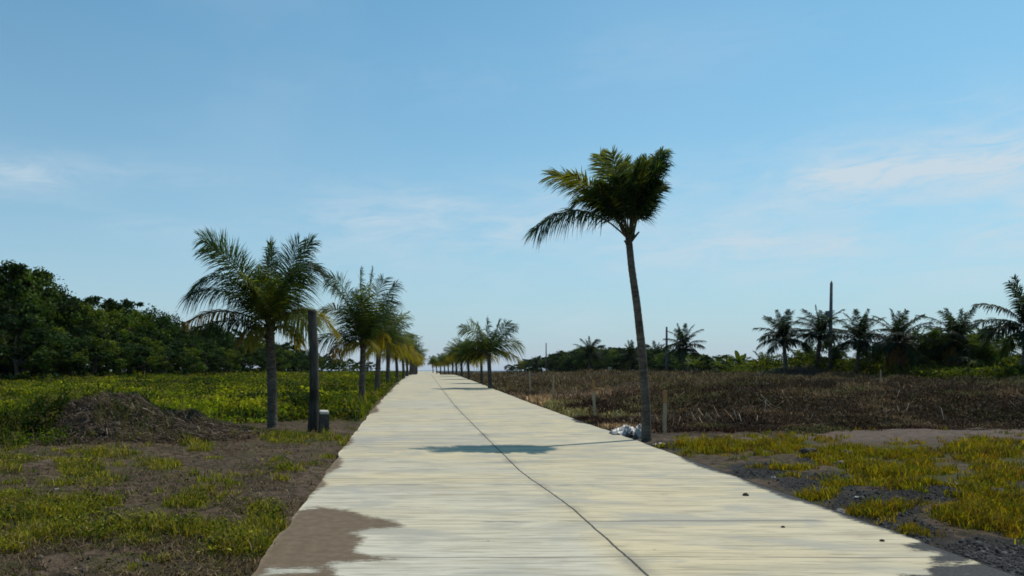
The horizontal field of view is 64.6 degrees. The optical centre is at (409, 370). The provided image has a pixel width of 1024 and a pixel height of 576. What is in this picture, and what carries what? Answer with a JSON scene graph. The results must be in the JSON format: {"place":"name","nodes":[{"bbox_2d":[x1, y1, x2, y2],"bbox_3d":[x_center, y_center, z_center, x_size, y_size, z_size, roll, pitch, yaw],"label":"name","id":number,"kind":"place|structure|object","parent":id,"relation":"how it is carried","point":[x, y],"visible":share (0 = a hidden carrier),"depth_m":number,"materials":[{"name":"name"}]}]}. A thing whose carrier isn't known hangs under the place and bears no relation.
{"place":"outdoors","nodes":[
{"label":"outdoors","id":0,"kind":"place"},
{"bbox_2d":[0,422,355,575],"bbox_3d":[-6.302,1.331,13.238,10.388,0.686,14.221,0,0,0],"label":"grass","id":1,"kind":"structure","parent":0,"point":[266,524],"depth_m":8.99,"materials":[{"name":"green plant"}]},
{"bbox_2d":[110,370,523,370],"bbox_3d":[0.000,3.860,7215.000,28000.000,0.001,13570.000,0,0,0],"label":"water","id":2,"kind":"structure","parent":0,"point":[430,370],"depth_m":8434.20,"materials":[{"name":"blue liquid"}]},
{"bbox_2d":[0,364,1023,575],"bbox_3d":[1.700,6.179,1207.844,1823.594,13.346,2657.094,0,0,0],"label":"ground","id":3,"kind":"structure","parent":0,"point":[875,437],"depth_m":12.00,"materials":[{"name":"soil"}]},
{"bbox_2d":[0,331,22,367],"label":"broadleaf tree","id":4,"kind":"object","parent":3,"relation":"on","point":[7,361],"visible":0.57,"depth_m":52.30,"materials":[{"name":"green plant"}]},
{"bbox_2d":[0,259,60,376],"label":"broadleaf tree","id":5,"kind":"object","parent":3,"relation":"on","point":[20,281],"visible":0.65,"depth_m":55.32,"materials":[{"name":"green plant"}]},
{"bbox_2d":[0,309,75,381],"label":"broadleaf tree","id":6,"kind":"object","parent":3,"relation":"on","point":[48,345],"visible":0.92,"depth_m":51.21,"materials":[{"name":"green plant"}]},
{"bbox_2d":[0,266,78,376],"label":"broadleaf tree","id":7,"kind":"object","parent":3,"relation":"on","point":[42,274],"visible":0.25,"depth_m":59.82,"materials":[{"name":"green plant"}]},
{"bbox_2d":[0,322,91,378],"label":"broadleaf tree","id":8,"kind":"object","parent":3,"relation":"on","point":[51,326],"visible":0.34,"depth_m":54.34,"materials":[{"name":"green plant"}]},
{"bbox_2d":[11,278,105,375],"bbox_3d":[-27.728,-3.094,62.932,7.193,8.462,6.820,0,0,10],"label":"broadleaf tree","id":9,"kind":"object","parent":3,"relation":"on","point":[66,299],"visible":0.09,"depth_m":62.40,"materials":[{"name":"green plant"}]},
{"bbox_2d":[35,325,112,378],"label":"broadleaf tree","id":10,"kind":"object","parent":3,"relation":"on","point":[80,335],"visible":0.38,"depth_m":56.28,"materials":[{"name":"green plant"}]},
{"bbox_2d":[0,377,157,448],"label":"weeds","id":11,"kind":"object","parent":3,"relation":"on","point":[42,411],"visible":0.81,"depth_m":16.79,"materials":[{"name":"green plant"}]},
{"bbox_2d":[53,297,115,375],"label":"broadleaf tree","id":12,"kind":"object","parent":3,"relation":"on","point":[95,325],"visible":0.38,"depth_m":61.12,"materials":[{"name":"green plant"}]},
{"bbox_2d":[59,329,129,375],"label":"broadleaf tree","id":13,"kind":"object","parent":3,"relation":"on","point":[102,341],"visible":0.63,"depth_m":57.63,"materials":[{"name":"green plant"}]},
{"bbox_2d":[67,295,145,373],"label":"broadleaf tree","id":14,"kind":"object","parent":3,"relation":"on","point":[113,309],"visible":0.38,"depth_m":66.62,"materials":[{"name":"green plant"}]},
{"bbox_2d":[82,330,156,376],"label":"broadleaf tree","id":15,"kind":"object","parent":3,"relation":"on","point":[143,353],"visible":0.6,"depth_m":60.05,"materials":[{"name":"green plant"}]},
{"bbox_2d":[0,393,264,446],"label":"dirt mound","id":16,"kind":"object","parent":3,"relation":"on","point":[82,428],"visible":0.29,"depth_m":16.70,"materials":[{"name":"soil"}]},
{"bbox_2d":[2,392,266,445],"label":"soil clods","id":17,"kind":"object","parent":16,"relation":"on","point":[113,423],"visible":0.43,"depth_m":16.78,"materials":[{"name":"soil"}]},
{"bbox_2d":[102,298,173,374],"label":"broadleaf tree","id":18,"kind":"object","parent":3,"relation":"on","point":[130,304],"visible":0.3,"depth_m":71.52,"materials":[{"name":"green plant"}]},
{"bbox_2d":[115,334,172,375],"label":"broadleaf tree","id":19,"kind":"object","parent":3,"relation":"on","point":[159,350],"visible":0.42,"depth_m":63.50,"materials":[{"name":"green plant"}]},
{"bbox_2d":[0,384,308,453],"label":"tall grass","id":20,"kind":"structure","parent":3,"relation":"on","point":[123,414],"depth_m":16.92,"materials":[{"name":"green plant"}]},
{"bbox_2d":[47,390,263,441],"bbox_3d":[-5.270,0.952,17.861,4.376,1.037,4.133,0,0,0],"label":"dry straw","id":21,"kind":"object","parent":3,"relation":"on","point":[185,424],"visible":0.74,"depth_m":17.05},
{"bbox_2d":[131,303,184,374],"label":"broadleaf tree","id":22,"kind":"object","parent":3,"relation":"on","point":[166,320],"visible":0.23,"depth_m":75.32,"materials":[{"name":"green plant"}]},
{"bbox_2d":[143,313,194,373],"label":"broadleaf tree","id":23,"kind":"object","parent":3,"relation":"on","point":[181,337],"visible":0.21,"depth_m":77.93,"materials":[{"name":"green plant"}]},
{"bbox_2d":[145,338,199,375],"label":"broadleaf tree","id":24,"kind":"object","parent":3,"relation":"on","point":[181,352],"visible":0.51,"depth_m":68.03,"materials":[{"name":"green plant"}]},
{"bbox_2d":[0,397,346,575],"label":"soil clods","id":25,"kind":"object","parent":3,"relation":"on","point":[89,557],"visible":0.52,"depth_m":7.47,"materials":[{"name":"soil"}]},
{"bbox_2d":[160,341,208,373],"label":"broadleaf tree","id":26,"kind":"object","parent":3,"relation":"on","point":[194,350],"visible":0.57,"depth_m":71.93,"materials":[{"name":"green plant"}]},
{"bbox_2d":[167,322,218,371],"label":"broadleaf tree","id":27,"kind":"object","parent":3,"relation":"on","point":[194,341],"visible":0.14,"depth_m":82.88,"materials":[{"name":"green plant"}]},
{"bbox_2d":[0,370,405,423],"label":"weeds","id":28,"kind":"object","parent":3,"relation":"on","point":[287,411],"visible":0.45,"depth_m":29.87,"materials":[{"name":"green plant"}]},
{"bbox_2d":[176,340,230,375],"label":"broadleaf tree","id":29,"kind":"object","parent":3,"relation":"on","point":[209,356],"visible":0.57,"depth_m":77.47,"materials":[{"name":"green plant"}]},
{"bbox_2d":[194,319,239,372],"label":"broadleaf tree","id":30,"kind":"object","parent":3,"relation":"on","point":[223,340],"visible":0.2,"depth_m":90.91,"materials":[{"name":"green plant"}]},
{"bbox_2d":[204,331,248,372],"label":"broadleaf tree","id":31,"kind":"object","parent":3,"relation":"on","point":[240,350],"visible":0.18,"depth_m":93.80,"materials":[{"name":"green plant"}]},
{"bbox_2d":[208,345,248,373],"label":"broadleaf tree","id":32,"kind":"object","parent":3,"relation":"on","point":[236,357],"visible":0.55,"depth_m":83.53,"materials":[{"name":"green plant"}]},
{"bbox_2d":[220,329,265,372],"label":"broadleaf tree","id":33,"kind":"object","parent":3,"relation":"on","point":[244,369],"visible":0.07,"depth_m":98.11,"materials":[{"name":"green plant"}]},
{"bbox_2d":[232,349,265,373],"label":"broadleaf tree","id":34,"kind":"object","parent":3,"relation":"on","point":[259,360],"visible":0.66,"depth_m":91.58,"materials":[{"name":"green plant"}]},
{"bbox_2d":[177,226,341,427],"bbox_3d":[-3.717,-1.077,19.889,3.993,5.214,3.510,0,0,-30],"label":"coconut palm","id":35,"kind":"object","parent":3,"relation":"on","point":[272,303],"visible":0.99,"depth_m":19.71,"materials":[{"name":"green plant"}]},
{"bbox_2d":[244,337,283,372],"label":"broadleaf tree","id":36,"kind":"object","parent":3,"relation":"on","point":[262,346],"visible":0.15,"depth_m":105.16,"materials":[{"name":"green plant"}]},
{"bbox_2d":[264,345,292,370],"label":"broadleaf tree","id":37,"kind":"object","parent":3,"relation":"on","point":[285,348],"visible":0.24,"depth_m":114.85,"materials":[{"name":"green plant"}]},
{"bbox_2d":[276,353,291,372],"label":"broadleaf tree","id":38,"kind":"object","parent":3,"relation":"on","point":[280,357],"visible":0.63,"depth_m":101.72,"materials":[{"name":"green plant"}]},
{"bbox_2d":[276,354,303,371],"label":"broadleaf tree","id":39,"kind":"object","parent":3,"relation":"on","point":[297,363],"visible":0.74,"depth_m":107.59,"materials":[{"name":"green plant"}]},
{"bbox_2d":[278,342,308,371],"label":"broadleaf tree","id":40,"kind":"object","parent":3,"relation":"on","point":[297,352],"visible":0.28,"depth_m":117.66,"materials":[{"name":"green plant"}]},
{"bbox_2d":[289,356,308,371],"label":"broadleaf tree","id":41,"kind":"object","parent":3,"relation":"on","point":[305,362],"visible":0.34,"depth_m":113.82,"materials":[{"name":"green plant"}]},
{"bbox_2d":[307,310,318,431],"bbox_3d":[-2.268,0.061,18.900,0.279,2.975,0.273,0,0,0],"label":"wooden post","id":42,"kind":"object","parent":3,"relation":"on","point":[313,416],"visible":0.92,"depth_m":18.81,"materials":[{"name":"brown wood"}]},
{"bbox_2d":[318,410,328,432],"bbox_3d":[-1.982,1.250,18.660,0.246,0.625,0.219,2,11,-14],"label":"concrete marker","id":43,"kind":"object","parent":3,"relation":"on","point":[324,418],"visible":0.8,"depth_m":18.55,"materials":[{"name":"paint"}]},
{"bbox_2d":[318,356,337,372],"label":"broadleaf tree","id":44,"kind":"object","parent":3,"relation":"on","point":[330,363],"visible":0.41,"depth_m":142.24,"materials":[{"name":"green plant"}]},
{"bbox_2d":[319,354,342,371],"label":"broadleaf tree","id":45,"kind":"object","parent":3,"relation":"on","point":[336,362],"visible":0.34,"depth_m":149.15,"materials":[{"name":"green plant"}]},
{"bbox_2d":[342,358,358,371],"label":"broadleaf tree","id":46,"kind":"object","parent":3,"relation":"on","point":[354,367],"visible":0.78,"depth_m":174.38,"materials":[{"name":"green plant"}]},
{"bbox_2d":[308,266,403,399],"bbox_3d":[-1.790,-1.292,30.473,3.897,5.426,3.333,0,0,-39],"label":"coconut palm","id":47,"kind":"object","parent":3,"relation":"on","point":[363,323],"visible":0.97,"depth_m":30.22,"materials":[{"name":"green plant"}]},
{"bbox_2d":[344,306,416,389],"bbox_3d":[-1.489,-1.036,40.075,4.051,4.829,3.934,0,0,0],"label":"coconut palm","id":48,"kind":"object","parent":3,"relation":"on","point":[392,336],"visible":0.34,"depth_m":40.05,"materials":[{"name":"green plant"}]},
{"bbox_2d":[366,315,420,382],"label":"coconut palm","id":49,"kind":"object","parent":3,"relation":"on","point":[407,347],"visible":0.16,"depth_m":53.36,"materials":[{"name":"green plant"}]},
{"bbox_2d":[381,330,414,381],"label":"coconut palm","id":50,"kind":"object","parent":3,"relation":"on","point":[396,367],"visible":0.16,"depth_m":65.37,"materials":[{"name":"green plant"}]},
{"bbox_2d":[390,336,419,378],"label":"coconut palm","id":51,"kind":"object","parent":3,"relation":"on","point":[403,366],"visible":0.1,"depth_m":76.85,"materials":[{"name":"green plant"}]},
{"bbox_2d":[399,342,428,374],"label":"coconut palm","id":52,"kind":"object","parent":3,"relation":"on","point":[411,359],"visible":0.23,"depth_m":98.89,"materials":[{"name":"green plant"}]},
{"bbox_2d":[406,334,422,375],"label":"coconut palm","id":53,"kind":"object","parent":3,"relation":"on","point":[407,372],"visible":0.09,"depth_m":87.91,"materials":[{"name":"green plant"}]},
{"bbox_2d":[444,337,464,376],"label":"coconut palm","id":54,"kind":"object","parent":3,"relation":"on","point":[452,349],"visible":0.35,"depth_m":85.68,"materials":[{"name":"green plant"}]},
{"bbox_2d":[452,336,478,379],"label":"coconut palm","id":55,"kind":"object","parent":3,"relation":"on","point":[467,339],"visible":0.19,"depth_m":71.92,"materials":[{"name":"green plant"}]},
{"bbox_2d":[465,337,500,383],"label":"coconut palm","id":56,"kind":"object","parent":3,"relation":"on","point":[481,373],"visible":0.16,"depth_m":58.40,"materials":[{"name":"green plant"}]},
{"bbox_2d":[453,316,526,387],"bbox_3d":[4.990,-0.995,48.061,4.259,4.648,4.096,0,0,34],"label":"coconut palm","id":57,"kind":"object","parent":3,"relation":"on","point":[482,344],"visible":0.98,"depth_m":47.92,"materials":[{"name":"green plant"}]},
{"bbox_2d":[525,356,548,371],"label":"broadleaf tree","id":58,"kind":"object","parent":3,"relation":"on","point":[540,358],"visible":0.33,"depth_m":210.69,"materials":[{"name":"green plant"}]},
{"bbox_2d":[540,351,575,371],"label":"broadleaf tree","id":59,"kind":"object","parent":3,"relation":"on","point":[555,356],"visible":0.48,"depth_m":193.80,"materials":[{"name":"green plant"}]},
{"bbox_2d":[559,346,591,369],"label":"broadleaf tree","id":60,"kind":"object","parent":3,"relation":"on","point":[563,359],"visible":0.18,"depth_m":184.28,"materials":[{"name":"green plant"}]},
{"bbox_2d":[560,347,595,371],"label":"broadleaf tree","id":61,"kind":"object","parent":3,"relation":"on","point":[570,358],"visible":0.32,"depth_m":178.71,"materials":[{"name":"green plant"}]},
{"bbox_2d":[572,336,606,369],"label":"palm tree","id":62,"kind":"object","parent":3,"relation":"on","point":[589,350],"visible":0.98,"depth_m":149.28,"materials":[{"name":"green plant"}]},
{"bbox_2d":[572,345,610,371],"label":"broadleaf tree","id":63,"kind":"object","parent":3,"relation":"on","point":[582,365],"visible":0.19,"depth_m":173.03,"materials":[{"name":"green plant"}]},
{"bbox_2d":[592,380,595,414],"bbox_3d":[5.464,0.927,23.613,0.089,1.270,0.044,-1,-1,-11],"label":"wooden stake","id":64,"kind":"object","parent":3,"relation":"on","point":[594,397],"visible":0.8,"depth_m":23.60,"materials":[{"name":"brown wood"}]},
{"bbox_2d":[522,145,674,441],"bbox_3d":[4.000,-1.592,16.871,3.309,6.395,1.700,0,0,0],"label":"coconut palm","id":65,"kind":"object","parent":3,"relation":"on","point":[632,192],"visible":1,"depth_m":16.74,"materials":[{"name":"green plant"}]},
{"bbox_2d":[584,348,623,371],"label":"broadleaf tree","id":66,"kind":"object","parent":3,"relation":"on","point":[605,350],"visible":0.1,"depth_m":163.59,"materials":[{"name":"green plant"}]},
{"bbox_2d":[595,347,625,371],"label":"broadleaf tree","id":67,"kind":"object","parent":3,"relation":"on","point":[611,352],"visible":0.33,"depth_m":157.53,"materials":[{"name":"green plant"}]},
{"bbox_2d":[609,425,635,436],"bbox_3d":[4.877,1.393,18.093,0.759,0.318,0.454,0,0,-11],"label":"plastic sheet","id":68,"kind":"object","parent":3,"relation":"on","point":[625,430],"visible":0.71,"depth_m":18.00,"materials":[{"name":"white plastic"}]},
{"bbox_2d":[615,340,638,370],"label":"palm tree","id":69,"kind":"object","parent":3,"relation":"on","point":[631,354],"visible":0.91,"depth_m":134.55,"materials":[{"name":"green plant"}]},
{"bbox_2d":[608,348,658,370],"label":"broadleaf tree","id":70,"kind":"object","parent":3,"relation":"on","point":[616,359],"visible":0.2,"depth_m":147.24,"materials":[{"name":"green plant"}]},
{"bbox_2d":[632,424,641,438],"bbox_3d":[5.096,1.359,17.701,0.312,0.351,0.236,0,0,-34],"label":"plastic bag","id":71,"kind":"object","parent":3,"relation":"on","point":[637,432],"visible":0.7,"depth_m":17.63,"materials":[{"name":"white plastic"}]},
{"bbox_2d":[646,341,671,370],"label":"palm tree","id":72,"kind":"object","parent":3,"relation":"on","point":[655,350],"visible":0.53,"depth_m":129.92,"materials":[{"name":"green plant"}]},
{"bbox_2d":[663,390,666,432],"bbox_3d":[6.041,1.046,18.892,0.094,1.150,0.045,1,1,-6],"label":"wooden stake","id":73,"kind":"object","parent":3,"relation":"on","point":[665,411],"visible":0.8,"depth_m":18.87,"materials":[{"name":"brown wood"}]},
{"bbox_2d":[648,350,681,370],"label":"broadleaf tree","id":74,"kind":"object","parent":3,"relation":"on","point":[661,354],"visible":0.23,"depth_m":125.03,"materials":[{"name":"green plant"}]},
{"bbox_2d":[665,327,667,371],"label":"utility pole","id":75,"kind":"object","parent":3,"relation":"on","point":[666,361],"visible":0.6,"depth_m":111.87,"materials":[{"name":"concrete"}]},
{"bbox_2d":[657,351,690,371],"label":"broadleaf tree","id":76,"kind":"object","parent":3,"relation":"on","point":[672,357],"visible":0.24,"depth_m":119.74,"materials":[{"name":"green plant"}]},
{"bbox_2d":[660,358,689,371],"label":"broadleaf tree","id":77,"kind":"object","parent":3,"relation":"on","point":[670,367],"visible":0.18,"depth_m":114.98,"materials":[{"name":"green plant"}]},
{"bbox_2d":[661,323,706,371],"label":"palm tree","id":78,"kind":"object","parent":3,"relation":"on","point":[681,349],"visible":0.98,"depth_m":99.85,"materials":[{"name":"green plant"}]},
{"bbox_2d":[673,353,711,368],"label":"broadleaf tree","id":79,"kind":"object","parent":3,"relation":"on","point":[680,364],"visible":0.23,"depth_m":108.67,"materials":[{"name":"green plant"}]},
{"bbox_2d":[692,355,729,371],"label":"broadleaf tree","id":80,"kind":"object","parent":3,"relation":"on","point":[705,359],"visible":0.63,"depth_m":97.11,"materials":[{"name":"green plant"}]},
{"bbox_2d":[439,367,1023,434],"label":"burnt scrub","id":81,"kind":"object","parent":3,"relation":"on","point":[727,423],"visible":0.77,"depth_m":26.81,"materials":[{"name":"brown plant"}]},
{"bbox_2d":[728,351,750,364],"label":"banana plant","id":82,"kind":"object","parent":3,"relation":"on","point":[738,358],"visible":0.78,"depth_m":91.70,"materials":[{"name":"green plant"}]},
{"bbox_2d":[522,368,1023,426],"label":"dead stalks","id":83,"kind":"object","parent":3,"relation":"on","point":[771,404],"visible":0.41,"depth_m":23.11,"materials":[{"name":"brown plant"}]},
{"bbox_2d":[753,309,817,369],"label":"palm tree","id":84,"kind":"object","parent":3,"relation":"on","point":[786,340],"visible":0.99,"depth_m":65.91,"materials":[{"name":"green plant"}]},
{"bbox_2d":[798,447,817,454],"bbox_3d":[7.279,1.514,14.605,0.370,0.216,0.302,0,0,-10],"label":"rock","id":85,"kind":"object","parent":3,"relation":"on","point":[805,450],"visible":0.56,"depth_m":14.49,"materials":[{"name":"stone"}]},
{"bbox_2d":[790,304,850,367],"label":"palm tree","id":86,"kind":"object","parent":3,"relation":"on","point":[818,324],"visible":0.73,"depth_m":65.53,"materials":[{"name":"green plant"}]},
{"bbox_2d":[825,281,832,369],"bbox_3d":[34.087,-3.492,65.000,0.651,7.560,0.320,1,0,0],"label":"utility pole","id":87,"kind":"object","parent":3,"relation":"on","point":[830,313],"visible":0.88,"depth_m":64.91,"materials":[{"name":"concrete"}]},
{"bbox_2d":[815,342,855,369],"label":"young palm","id":88,"kind":"object","parent":3,"relation":"on","point":[842,354],"visible":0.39,"depth_m":65.70,"materials":[{"name":"green plant"}]},
{"bbox_2d":[824,308,891,373],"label":"palm tree","id":89,"kind":"object","parent":3,"relation":"on","point":[857,343],"visible":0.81,"depth_m":61.71,"materials":[{"name":"green plant"}]},
{"bbox_2d":[712,351,1023,378],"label":"tall grass","id":90,"kind":"structure","parent":3,"relation":"on","point":[942,370],"depth_m":58.82,"materials":[{"name":"green plant"}]},
{"bbox_2d":[853,344,889,371],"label":"young palm","id":91,"kind":"object","parent":3,"relation":"on","point":[879,358],"visible":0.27,"depth_m":62.87,"materials":[{"name":"green plant"}]},
{"bbox_2d":[859,308,939,375],"bbox_3d":[35.527,-1.886,58.035,4.697,5.161,5.050,0,0,17],"label":"palm tree","id":92,"kind":"object","parent":3,"relation":"on","point":[900,355],"visible":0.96,"depth_m":57.79,"materials":[{"name":"green plant"}]},
{"bbox_2d":[874,326,951,374],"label":"young palm","id":93,"kind":"object","parent":3,"relation":"on","point":[918,331],"visible":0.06,"depth_m":60.49,"materials":[{"name":"green plant"}]},
{"bbox_2d":[893,328,962,373],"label":"young palm","id":94,"kind":"object","parent":3,"relation":"on","point":[931,359],"visible":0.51,"depth_m":57.54,"materials":[{"name":"green plant"}]},
{"bbox_2d":[915,324,980,361],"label":"young palm","id":95,"kind":"object","parent":3,"relation":"on","point":[933,329],"visible":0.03,"depth_m":59.48,"materials":[{"name":"green plant"}]},
{"bbox_2d":[914,306,996,365],"bbox_3d":[38.365,-1.853,55.835,5.050,5.226,4.697,0,0,10],"label":"palm tree","id":96,"kind":"object","parent":3,"relation":"on","point":[956,331],"visible":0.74,"depth_m":55.59,"materials":[{"name":"green plant"}]},
{"bbox_2d":[940,329,1020,368],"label":"young palm","id":97,"kind":"object","parent":3,"relation":"on","point":[990,352],"visible":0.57,"depth_m":53.59,"materials":[{"name":"green plant"}]},
{"bbox_2d":[966,274,1023,374],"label":"palm tree","id":98,"kind":"object","parent":3,"relation":"on","point":[1014,327],"visible":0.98,"depth_m":46.03,"materials":[{"name":"green plant"}]},
{"bbox_2d":[971,329,1021,361],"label":"young palm","id":99,"kind":"object","parent":3,"relation":"on","point":[1017,355],"visible":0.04,"depth_m":57.41,"materials":[{"name":"green plant"}]},
{"bbox_2d":[0,0,1023,369],"label":"sky","id":100,"kind":"structure","parent":0,"point":[873,149],"materials":[{"name":"blue"}]},
{"bbox_2d":[252,371,1017,575],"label":"road","id":101,"kind":"structure","parent":0,"point":[429,473],"depth_m":8.68,"materials":[{"name":"concrete"}]},
{"bbox_2d":[638,438,1023,575],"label":"gravel","id":102,"kind":"structure","parent":0,"point":[1001,562],"depth_m":7.84,"materials":[{"name":"grey gravel"}]},
{"bbox_2d":[652,427,1023,544],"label":"grass","id":103,"kind":"structure","parent":0,"point":[983,506],"depth_m":11.62,"materials":[{"name":"green plant"}]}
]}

